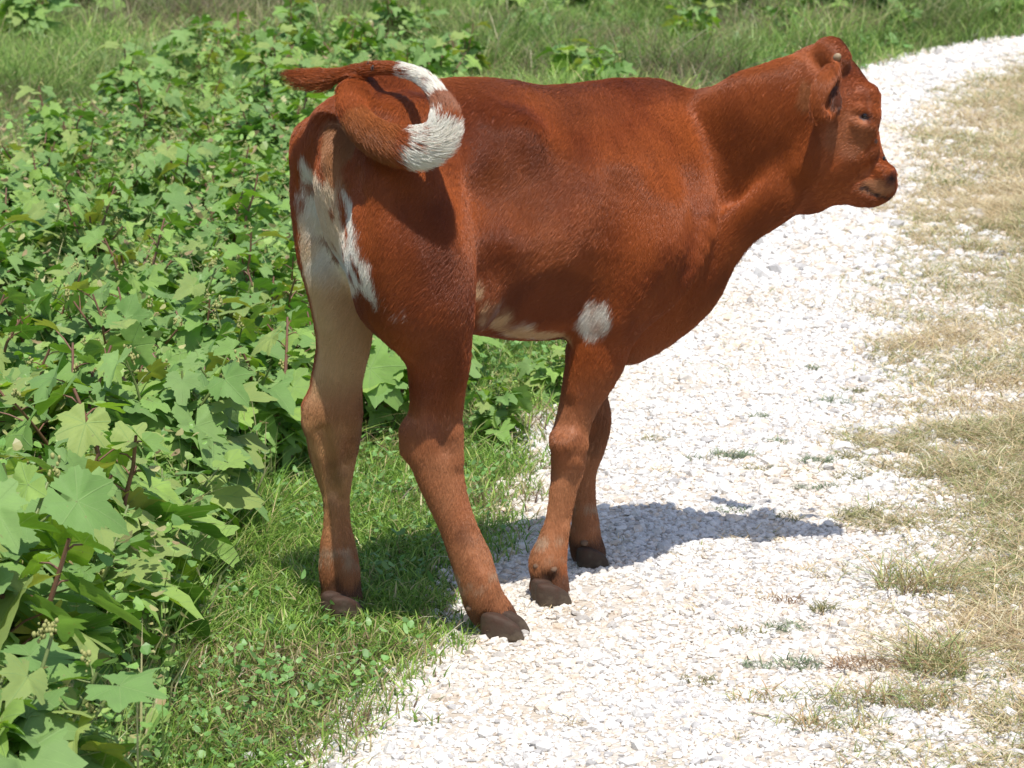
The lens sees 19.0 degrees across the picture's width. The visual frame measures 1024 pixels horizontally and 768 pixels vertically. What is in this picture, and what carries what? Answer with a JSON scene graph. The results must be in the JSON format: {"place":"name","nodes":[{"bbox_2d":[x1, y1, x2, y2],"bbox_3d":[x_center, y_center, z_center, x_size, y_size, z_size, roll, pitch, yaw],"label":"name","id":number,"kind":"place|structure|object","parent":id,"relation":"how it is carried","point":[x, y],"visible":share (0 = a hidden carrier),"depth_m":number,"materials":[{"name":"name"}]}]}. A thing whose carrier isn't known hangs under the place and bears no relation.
{"place":"outdoors","nodes":[
{"label":"outdoors","id":0,"kind":"place"},
{"bbox_2d":[0,0,1023,767],"bbox_3d":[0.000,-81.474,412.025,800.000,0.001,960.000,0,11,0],"label":"ground","id":1,"kind":"structure","parent":0,"point":[410,540],"depth_m":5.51,"materials":[{"name":"green plant"}]},
{"bbox_2d":[0,140,37,213],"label":"leafy weed","id":2,"kind":"object","parent":1,"relation":"on","point":[12,180],"visible":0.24,"depth_m":9.44,"materials":[{"name":"green plant"}]},
{"bbox_2d":[0,214,42,293],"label":"leafy weed","id":3,"kind":"object","parent":1,"relation":"on","point":[16,267],"visible":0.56,"depth_m":7.78,"materials":[{"name":"green plant"}]},
{"bbox_2d":[0,377,49,458],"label":"leafy weed","id":4,"kind":"object","parent":1,"relation":"on","point":[8,398],"visible":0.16,"depth_m":6.08,"materials":[{"name":"green plant"}]},
{"bbox_2d":[0,278,51,369],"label":"leafy weed","id":5,"kind":"object","parent":1,"relation":"on","point":[19,299],"visible":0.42,"depth_m":6.90,"materials":[{"name":"green plant"}]},
{"bbox_2d":[2,315,56,376],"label":"leafy weed","id":6,"kind":"object","parent":1,"relation":"on","point":[27,332],"visible":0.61,"depth_m":6.57,"materials":[{"name":"green plant"}]},
{"bbox_2d":[0,512,61,645],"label":"leafy weed","id":7,"kind":"object","parent":1,"relation":"on","point":[31,521],"visible":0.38,"depth_m":4.43,"materials":[{"name":"green plant"}]},
{"bbox_2d":[0,126,69,197],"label":"leafy weed","id":8,"kind":"object","parent":1,"relation":"on","point":[48,149],"visible":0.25,"depth_m":9.94,"materials":[{"name":"green plant"}]},
{"bbox_2d":[0,0,79,45],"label":"leafy weed","id":9,"kind":"object","parent":1,"relation":"on","point":[21,11],"visible":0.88,"depth_m":16.46,"materials":[{"name":"green plant"}]},
{"bbox_2d":[0,342,81,416],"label":"leafy weed","id":10,"kind":"object","parent":1,"relation":"on","point":[24,369],"visible":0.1,"depth_m":6.43,"materials":[{"name":"green plant"}]},
{"bbox_2d":[0,633,84,757],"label":"leafy weed","id":11,"kind":"object","parent":1,"relation":"on","point":[33,651],"visible":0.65,"depth_m":4.11,"materials":[{"name":"green plant"}]},
{"bbox_2d":[0,187,90,283],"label":"leafy weed","id":12,"kind":"object","parent":1,"relation":"on","point":[34,206],"visible":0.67,"depth_m":8.47,"materials":[{"name":"green plant"}]},
{"bbox_2d":[0,371,93,447],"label":"leafy weed","id":13,"kind":"object","parent":1,"relation":"on","point":[85,379],"visible":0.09,"depth_m":6.08,"materials":[{"name":"green plant"}]},
{"bbox_2d":[9,145,88,223],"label":"leafy weed","id":14,"kind":"object","parent":1,"relation":"on","point":[50,176],"visible":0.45,"depth_m":9.43,"materials":[{"name":"green plant"}]},
{"bbox_2d":[15,78,102,172],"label":"leafy weed","id":15,"kind":"object","parent":1,"relation":"on","point":[53,117],"visible":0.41,"depth_m":10.60,"materials":[{"name":"green plant"}]},
{"bbox_2d":[0,258,124,355],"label":"leafy weed","id":16,"kind":"object","parent":1,"relation":"on","point":[73,268],"visible":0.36,"depth_m":6.97,"materials":[{"name":"green plant"}]},
{"bbox_2d":[0,526,137,717],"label":"leafy weed","id":17,"kind":"object","parent":1,"relation":"on","point":[99,629],"visible":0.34,"depth_m":4.42,"materials":[{"name":"green plant"}]},
{"bbox_2d":[0,452,150,743],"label":"leafy weed","id":18,"kind":"object","parent":1,"relation":"on","point":[90,509],"visible":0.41,"depth_m":4.57,"materials":[{"name":"green plant"}]},
{"bbox_2d":[0,451,161,695],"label":"leafy weed","id":19,"kind":"object","parent":1,"relation":"on","point":[55,542],"visible":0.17,"depth_m":4.80,"materials":[{"name":"green plant"}]},
{"bbox_2d":[50,119,113,184],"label":"leafy weed","id":20,"kind":"object","parent":1,"relation":"on","point":[71,139],"visible":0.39,"depth_m":10.32,"materials":[{"name":"green plant"}]},
{"bbox_2d":[0,318,164,481],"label":"leafy weed","id":21,"kind":"object","parent":1,"relation":"on","point":[43,386],"visible":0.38,"depth_m":6.04,"materials":[{"name":"green plant"}]},
{"bbox_2d":[0,605,168,767],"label":"leafy weed","id":22,"kind":"object","parent":1,"relation":"on","point":[55,749],"visible":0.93,"depth_m":4.12,"materials":[{"name":"green plant"}]},
{"bbox_2d":[44,252,136,298],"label":"leafy weed","id":23,"kind":"object","parent":1,"relation":"on","point":[68,261],"visible":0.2,"depth_m":7.82,"materials":[{"name":"green plant"}]},
{"bbox_2d":[46,181,138,270],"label":"leafy weed","id":24,"kind":"object","parent":1,"relation":"on","point":[92,216],"visible":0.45,"depth_m":8.54,"materials":[{"name":"green plant"}]},
{"bbox_2d":[30,283,169,358],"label":"leafy weed","id":25,"kind":"object","parent":1,"relation":"on","point":[139,314],"visible":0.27,"depth_m":6.91,"materials":[{"name":"green plant"}]},
{"bbox_2d":[73,154,131,192],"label":"leafy weed","id":26,"kind":"object","parent":1,"relation":"on","point":[88,174],"visible":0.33,"depth_m":10.05,"materials":[{"name":"green plant"}]},
{"bbox_2d":[66,165,147,224],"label":"leafy weed","id":27,"kind":"object","parent":1,"relation":"on","point":[87,186],"visible":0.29,"depth_m":9.51,"materials":[{"name":"green plant"}]},
{"bbox_2d":[5,421,215,648],"bbox_3d":[-0.776,0.264,5.245,0.543,0.415,0.457,0,11,1],"label":"leafy weed","id":28,"kind":"object","parent":1,"relation":"on","point":[163,490],"visible":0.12,"depth_m":5.18,"materials":[{"name":"green plant"}]},
{"bbox_2d":[71,97,162,153],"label":"leafy weed","id":29,"kind":"object","parent":1,"relation":"on","point":[136,121],"visible":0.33,"depth_m":11.37,"materials":[{"name":"green plant"}]},
{"bbox_2d":[99,121,143,169],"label":"leafy weed","id":30,"kind":"object","parent":1,"relation":"on","point":[110,136],"visible":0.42,"depth_m":10.94,"materials":[{"name":"green plant"}]},
{"bbox_2d":[40,505,204,729],"bbox_3d":[-0.714,0.391,4.880,0.454,0.342,0.336,-4,12,-20],"label":"leafy weed","id":31,"kind":"object","parent":1,"relation":"on","point":[139,568],"visible":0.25,"depth_m":4.88,"materials":[{"name":"green plant"}]},
{"bbox_2d":[91,37,156,121],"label":"leafy weed","id":32,"kind":"object","parent":1,"relation":"on","point":[113,73],"visible":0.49,"depth_m":12.70,"materials":[{"name":"green plant"}]},
{"bbox_2d":[53,274,203,393],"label":"leafy weed","id":33,"kind":"object","parent":1,"relation":"on","point":[127,306],"visible":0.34,"depth_m":6.85,"materials":[{"name":"green plant"}]},
{"bbox_2d":[83,149,173,236],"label":"leafy weed","id":34,"kind":"object","parent":1,"relation":"on","point":[145,158],"visible":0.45,"depth_m":9.54,"materials":[{"name":"green plant"}]},
{"bbox_2d":[29,370,232,638],"bbox_3d":[-0.714,0.227,5.268,0.386,0.475,0.360,7,13,31],"label":"leafy weed","id":35,"kind":"object","parent":1,"relation":"on","point":[81,431],"visible":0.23,"depth_m":5.24,"materials":[{"name":"green plant"}]},
{"bbox_2d":[77,212,189,311],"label":"leafy weed","id":36,"kind":"object","parent":1,"relation":"on","point":[118,255],"visible":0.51,"depth_m":7.78,"materials":[{"name":"green plant"}]},
{"bbox_2d":[88,177,186,250],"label":"leafy weed","id":37,"kind":"object","parent":1,"relation":"on","point":[134,207],"visible":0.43,"depth_m":9.03,"materials":[{"name":"green plant"}]},
{"bbox_2d":[115,68,194,139],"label":"leafy weed","id":38,"kind":"object","parent":1,"relation":"on","point":[173,101],"visible":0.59,"depth_m":11.54,"materials":[{"name":"green plant"}]},
{"bbox_2d":[122,78,194,120],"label":"leafy weed","id":39,"kind":"object","parent":1,"relation":"on","point":[154,85],"visible":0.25,"depth_m":12.48,"materials":[{"name":"green plant"}]},
{"bbox_2d":[67,344,263,500],"bbox_3d":[-0.696,0.150,6.059,0.370,0.487,0.398,-11,15,-42],"label":"leafy weed","id":40,"kind":"object","parent":1,"relation":"on","point":[228,384],"visible":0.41,"depth_m":5.97,"materials":[{"name":"green plant"}]},
{"bbox_2d":[142,36,203,94],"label":"leafy weed","id":41,"kind":"object","parent":1,"relation":"on","point":[166,50],"visible":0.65,"depth_m":13.63,"materials":[{"name":"green plant"}]},
{"bbox_2d":[146,132,219,217],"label":"leafy weed","id":42,"kind":"object","parent":1,"relation":"on","point":[181,178],"visible":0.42,"depth_m":9.65,"materials":[{"name":"green plant"}]},
{"bbox_2d":[111,252,266,335],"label":"leafy weed","id":43,"kind":"object","parent":1,"relation":"on","point":[128,282],"visible":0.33,"depth_m":7.22,"materials":[{"name":"green plant"}]},
{"bbox_2d":[116,449,264,573],"bbox_3d":[-0.665,0.269,5.614,0.303,0.285,0.410,6,13,26],"label":"leafy weed","id":44,"kind":"object","parent":1,"relation":"on","point":[243,496],"visible":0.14,"depth_m":5.66,"materials":[{"name":"green plant"}]},
{"bbox_2d":[160,14,222,62],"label":"leafy weed","id":45,"kind":"object","parent":1,"relation":"on","point":[202,23],"visible":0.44,"depth_m":15.29,"materials":[{"name":"green plant"}]},
{"bbox_2d":[148,225,240,279],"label":"leafy weed","id":46,"kind":"object","parent":1,"relation":"on","point":[194,245],"visible":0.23,"depth_m":8.32,"materials":[{"name":"green plant"}]},
{"bbox_2d":[163,141,232,202],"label":"leafy weed","id":47,"kind":"object","parent":1,"relation":"on","point":[208,150],"visible":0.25,"depth_m":10.00,"materials":[{"name":"green plant"}]},
{"bbox_2d":[178,46,226,98],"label":"leafy weed","id":48,"kind":"object","parent":1,"relation":"on","point":[211,57],"visible":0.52,"depth_m":13.59,"materials":[{"name":"green plant"}]},
{"bbox_2d":[135,363,277,520],"bbox_3d":[-0.613,0.153,6.038,0.353,0.369,0.449,-9,14,-36],"label":"leafy weed","id":49,"kind":"object","parent":1,"relation":"on","point":[247,444],"visible":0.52,"depth_m":5.99,"materials":[{"name":"green plant"}]},
{"bbox_2d":[171,92,241,137],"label":"leafy weed","id":50,"kind":"object","parent":1,"relation":"on","point":[206,104],"visible":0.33,"depth_m":11.68,"materials":[{"name":"green plant"}]},
{"bbox_2d":[180,112,232,161],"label":"leafy weed","id":51,"kind":"object","parent":1,"relation":"on","point":[199,133],"visible":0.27,"depth_m":11.04,"materials":[{"name":"green plant"}]},
{"bbox_2d":[151,242,263,314],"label":"leafy weed","id":52,"kind":"object","parent":1,"relation":"on","point":[164,287],"visible":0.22,"depth_m":7.88,"materials":[{"name":"green plant"}]},
{"bbox_2d":[163,289,252,350],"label":"leafy weed","id":53,"kind":"object","parent":1,"relation":"on","point":[190,323],"visible":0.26,"depth_m":6.88,"materials":[{"name":"green plant"}]},
{"bbox_2d":[174,75,246,124],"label":"leafy weed","id":54,"kind":"object","parent":1,"relation":"on","point":[218,87],"visible":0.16,"depth_m":12.19,"materials":[{"name":"green plant"}]},
{"bbox_2d":[145,165,289,278],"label":"leafy weed","id":55,"kind":"object","parent":1,"relation":"on","point":[234,208],"visible":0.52,"depth_m":8.49,"materials":[{"name":"green plant"}]},
{"bbox_2d":[178,140,266,221],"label":"leafy weed","id":56,"kind":"object","parent":1,"relation":"on","point":[226,171],"visible":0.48,"depth_m":9.62,"materials":[{"name":"green plant"}]},
{"bbox_2d":[201,10,253,61],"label":"leafy weed","id":57,"kind":"object","parent":1,"relation":"on","point":[229,24],"visible":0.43,"depth_m":14.78,"materials":[{"name":"green plant"}]},
{"bbox_2d":[193,146,264,206],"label":"leafy weed","id":58,"kind":"object","parent":1,"relation":"on","point":[229,160],"visible":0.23,"depth_m":10.06,"materials":[{"name":"green plant"}]},
{"bbox_2d":[0,15,468,767],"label":"undergrowth","id":59,"kind":"object","parent":1,"relation":"on","point":[136,635],"visible":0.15,"depth_m":7.68,"materials":[{"name":"green plant"}]},
{"bbox_2d":[177,295,298,376],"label":"leafy weed","id":60,"kind":"object","parent":1,"relation":"on","point":[248,338],"visible":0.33,"depth_m":6.75,"materials":[{"name":"green plant"}]},
{"bbox_2d":[181,277,297,349],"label":"leafy weed","id":61,"kind":"object","parent":1,"relation":"on","point":[265,283],"visible":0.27,"depth_m":7.26,"materials":[{"name":"green plant"}]},
{"bbox_2d":[0,18,490,767],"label":"bed grass","id":62,"kind":"structure","parent":1,"relation":"on","point":[162,616],"depth_m":5.16,"materials":[{"name":"green plant"}]},
{"bbox_2d":[205,222,291,302],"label":"leafy weed","id":63,"kind":"object","parent":1,"relation":"on","point":[250,261],"visible":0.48,"depth_m":7.77,"materials":[{"name":"green plant"}]},
{"bbox_2d":[194,348,314,469],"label":"leafy weed","id":64,"kind":"object","parent":1,"relation":"on","point":[285,400],"visible":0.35,"depth_m":6.42,"materials":[{"name":"green plant"}]},
{"bbox_2d":[204,308,315,475],"bbox_3d":[-0.517,0.026,6.540,0.300,0.367,0.322,4,12,18],"label":"leafy weed","id":65,"kind":"object","parent":1,"relation":"on","point":[298,386],"visible":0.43,"depth_m":6.51,"materials":[{"name":"green plant"}]},
{"bbox_2d":[235,52,288,114],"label":"leafy weed","id":66,"kind":"object","parent":1,"relation":"on","point":[262,79],"visible":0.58,"depth_m":12.60,"materials":[{"name":"green plant"}]},
{"bbox_2d":[220,93,306,167],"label":"leafy weed","id":67,"kind":"object","parent":1,"relation":"on","point":[259,137],"visible":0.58,"depth_m":10.88,"materials":[{"name":"green plant"}]},
{"bbox_2d":[221,24,308,94],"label":"leafy weed","id":68,"kind":"object","parent":1,"relation":"on","point":[247,53],"visible":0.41,"depth_m":13.47,"materials":[{"name":"green plant"}]},
{"bbox_2d":[223,300,312,373],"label":"leafy weed","id":69,"kind":"object","parent":1,"relation":"on","point":[257,310],"visible":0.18,"depth_m":6.91,"materials":[{"name":"green plant"}]},
{"bbox_2d":[229,263,309,347],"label":"leafy weed","id":70,"kind":"object","parent":1,"relation":"on","point":[281,289],"visible":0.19,"depth_m":7.24,"materials":[{"name":"green plant"}]},
{"bbox_2d":[248,38,293,96],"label":"leafy weed","id":71,"kind":"object","parent":1,"relation":"on","point":[277,55],"visible":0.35,"depth_m":13.13,"materials":[{"name":"green plant"}]},
{"bbox_2d":[251,181,291,245],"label":"leafy weed","id":72,"kind":"object","parent":1,"relation":"on","point":[277,212],"visible":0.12,"depth_m":9.02,"materials":[{"name":"green plant"}]},
{"bbox_2d":[218,83,330,159],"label":"leafy weed","id":73,"kind":"object","parent":1,"relation":"on","point":[277,121],"visible":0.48,"depth_m":10.89,"materials":[{"name":"green plant"}]},
{"bbox_2d":[258,17,327,63],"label":"leafy weed","id":74,"kind":"object","parent":1,"relation":"on","point":[298,38],"visible":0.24,"depth_m":14.09,"materials":[{"name":"green plant"}]},
{"bbox_2d":[270,54,321,112],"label":"leafy weed","id":75,"kind":"object","parent":1,"relation":"on","point":[283,90],"visible":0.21,"depth_m":12.36,"materials":[{"name":"green plant"}]},
{"bbox_2d":[272,0,320,43],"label":"leafy weed","id":76,"kind":"object","parent":1,"relation":"on","point":[292,18],"visible":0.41,"depth_m":14.59,"materials":[{"name":"green plant"}]},
{"bbox_2d":[271,0,331,31],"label":"leafy weed","id":77,"kind":"object","parent":1,"relation":"on","point":[299,6],"visible":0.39,"depth_m":16.31,"materials":[{"name":"green plant"}]},
{"bbox_2d":[258,300,406,458],"bbox_3d":[-0.446,-0.015,6.827,0.389,0.336,0.404,4,12,19],"label":"leafy weed","id":78,"kind":"object","parent":1,"relation":"on","point":[383,365],"visible":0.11,"depth_m":6.81,"materials":[{"name":"green plant"}]},
{"bbox_2d":[300,11,386,66],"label":"leafy weed","id":79,"kind":"object","parent":1,"relation":"on","point":[343,31],"visible":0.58,"depth_m":14.04,"materials":[{"name":"green plant"}]},
{"bbox_2d":[362,350,409,442],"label":"leafy weed","id":80,"kind":"object","parent":1,"relation":"on","point":[400,378],"visible":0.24,"depth_m":6.86,"materials":[{"name":"green plant"}]},
{"bbox_2d":[367,0,424,45],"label":"leafy weed","id":81,"kind":"object","parent":1,"relation":"on","point":[393,9],"visible":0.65,"depth_m":15.31,"materials":[{"name":"green plant"}]},
{"bbox_2d":[369,0,449,41],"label":"leafy weed","id":82,"kind":"object","parent":1,"relation":"on","point":[377,3],"visible":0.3,"depth_m":15.64,"materials":[{"name":"green plant"}]},
{"bbox_2d":[386,39,452,74],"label":"leafy weed","id":83,"kind":"object","parent":1,"relation":"on","point":[419,58],"visible":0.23,"depth_m":12.91,"materials":[{"name":"green plant"}]},
{"bbox_2d":[400,31,481,77],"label":"leafy weed","id":84,"kind":"object","parent":1,"relation":"on","point":[443,53],"visible":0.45,"depth_m":13.01,"materials":[{"name":"green plant"}]},
{"bbox_2d":[0,0,913,767],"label":"clover","id":85,"kind":"object","parent":1,"relation":"on","point":[270,674],"visible":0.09,"depth_m":5.31,"materials":[{"name":"green plant"}]},
{"bbox_2d":[441,17,491,76],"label":"leafy weed","id":86,"kind":"object","parent":1,"relation":"on","point":[465,43],"visible":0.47,"depth_m":14.01,"materials":[{"name":"green plant"}]},
{"bbox_2d":[464,371,534,444],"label":"leafy weed","id":87,"kind":"object","parent":1,"relation":"on","point":[488,411],"visible":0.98,"depth_m":6.90,"materials":[{"name":"green plant"}]},
{"bbox_2d":[517,344,564,405],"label":"leafy weed","id":88,"kind":"object","parent":1,"relation":"on","point":[552,373],"visible":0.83,"depth_m":7.33,"materials":[{"name":"green plant"}]},
{"bbox_2d":[535,37,623,83],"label":"leafy weed","id":89,"kind":"object","parent":1,"relation":"on","point":[580,53],"visible":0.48,"depth_m":13.71,"materials":[{"name":"green plant"}]},
{"bbox_2d":[153,122,1023,767],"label":"dead straw","id":90,"kind":"object","parent":1,"relation":"on","point":[865,520],"visible":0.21,"depth_m":6.39,"materials":[{"name":"beige plant"}]},
{"bbox_2d":[579,46,637,80],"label":"leafy weed","id":91,"kind":"object","parent":1,"relation":"on","point":[623,65],"visible":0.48,"depth_m":13.16,"materials":[{"name":"green plant"}]},
{"bbox_2d":[661,0,720,47],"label":"leafy weed","id":92,"kind":"object","parent":1,"relation":"on","point":[689,14],"visible":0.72,"depth_m":16.22,"materials":[{"name":"green plant"}]},
{"bbox_2d":[524,40,1023,767],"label":"dry grass","id":93,"kind":"structure","parent":1,"relation":"on","point":[1010,442],"depth_m":7.29,"materials":[{"name":"beige plant"}]},
{"bbox_2d":[755,0,802,37],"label":"leafy weed","id":94,"kind":"object","parent":1,"relation":"on","point":[772,11],"visible":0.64,"depth_m":16.93,"materials":[{"name":"green plant"}]},
{"bbox_2d":[241,34,1023,767],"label":"path","id":95,"kind":"structure","parent":0,"point":[534,716],"depth_m":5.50,"materials":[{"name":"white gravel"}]},
{"bbox_2d":[278,36,897,641],"bbox_3d":[0.153,-0.109,5.563,1.190,1.024,0.477,-8,14,-35],"label":"calf","id":96,"kind":"object","parent":95,"relation":"on","point":[608,230],"visible":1,"depth_m":5.40},
{"bbox_2d":[733,698,901,732],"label":"grass tuft","id":97,"kind":"object","parent":95,"relation":"on","point":[815,719],"visible":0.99,"depth_m":4.87,"materials":[{"name":"beige plant"}]},
{"bbox_2d":[769,664,930,717],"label":"grass tuft","id":98,"kind":"object","parent":95,"relation":"on","point":[837,697],"visible":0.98,"depth_m":4.97,"materials":[{"name":"beige plant"}]},
{"bbox_2d":[811,648,911,672],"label":"grass tuft","id":99,"kind":"object","parent":95,"relation":"on","point":[843,664],"visible":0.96,"depth_m":5.18,"materials":[{"name":"brown plant"}]},
{"bbox_2d":[788,602,1023,680],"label":"grass tuft","id":100,"kind":"object","parent":95,"relation":"on","point":[947,662],"visible":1,"depth_m":5.17,"materials":[{"name":"plant"}]},
{"bbox_2d":[817,667,994,715],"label":"grass tuft","id":101,"kind":"object","parent":95,"relation":"on","point":[920,692],"visible":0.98,"depth_m":4.98,"materials":[{"name":"plant"}]},
{"bbox_2d":[805,539,1021,596],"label":"grass tuft","id":102,"kind":"object","parent":95,"relation":"on","point":[917,574],"visible":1,"depth_m":5.68,"materials":[{"name":"plant"}]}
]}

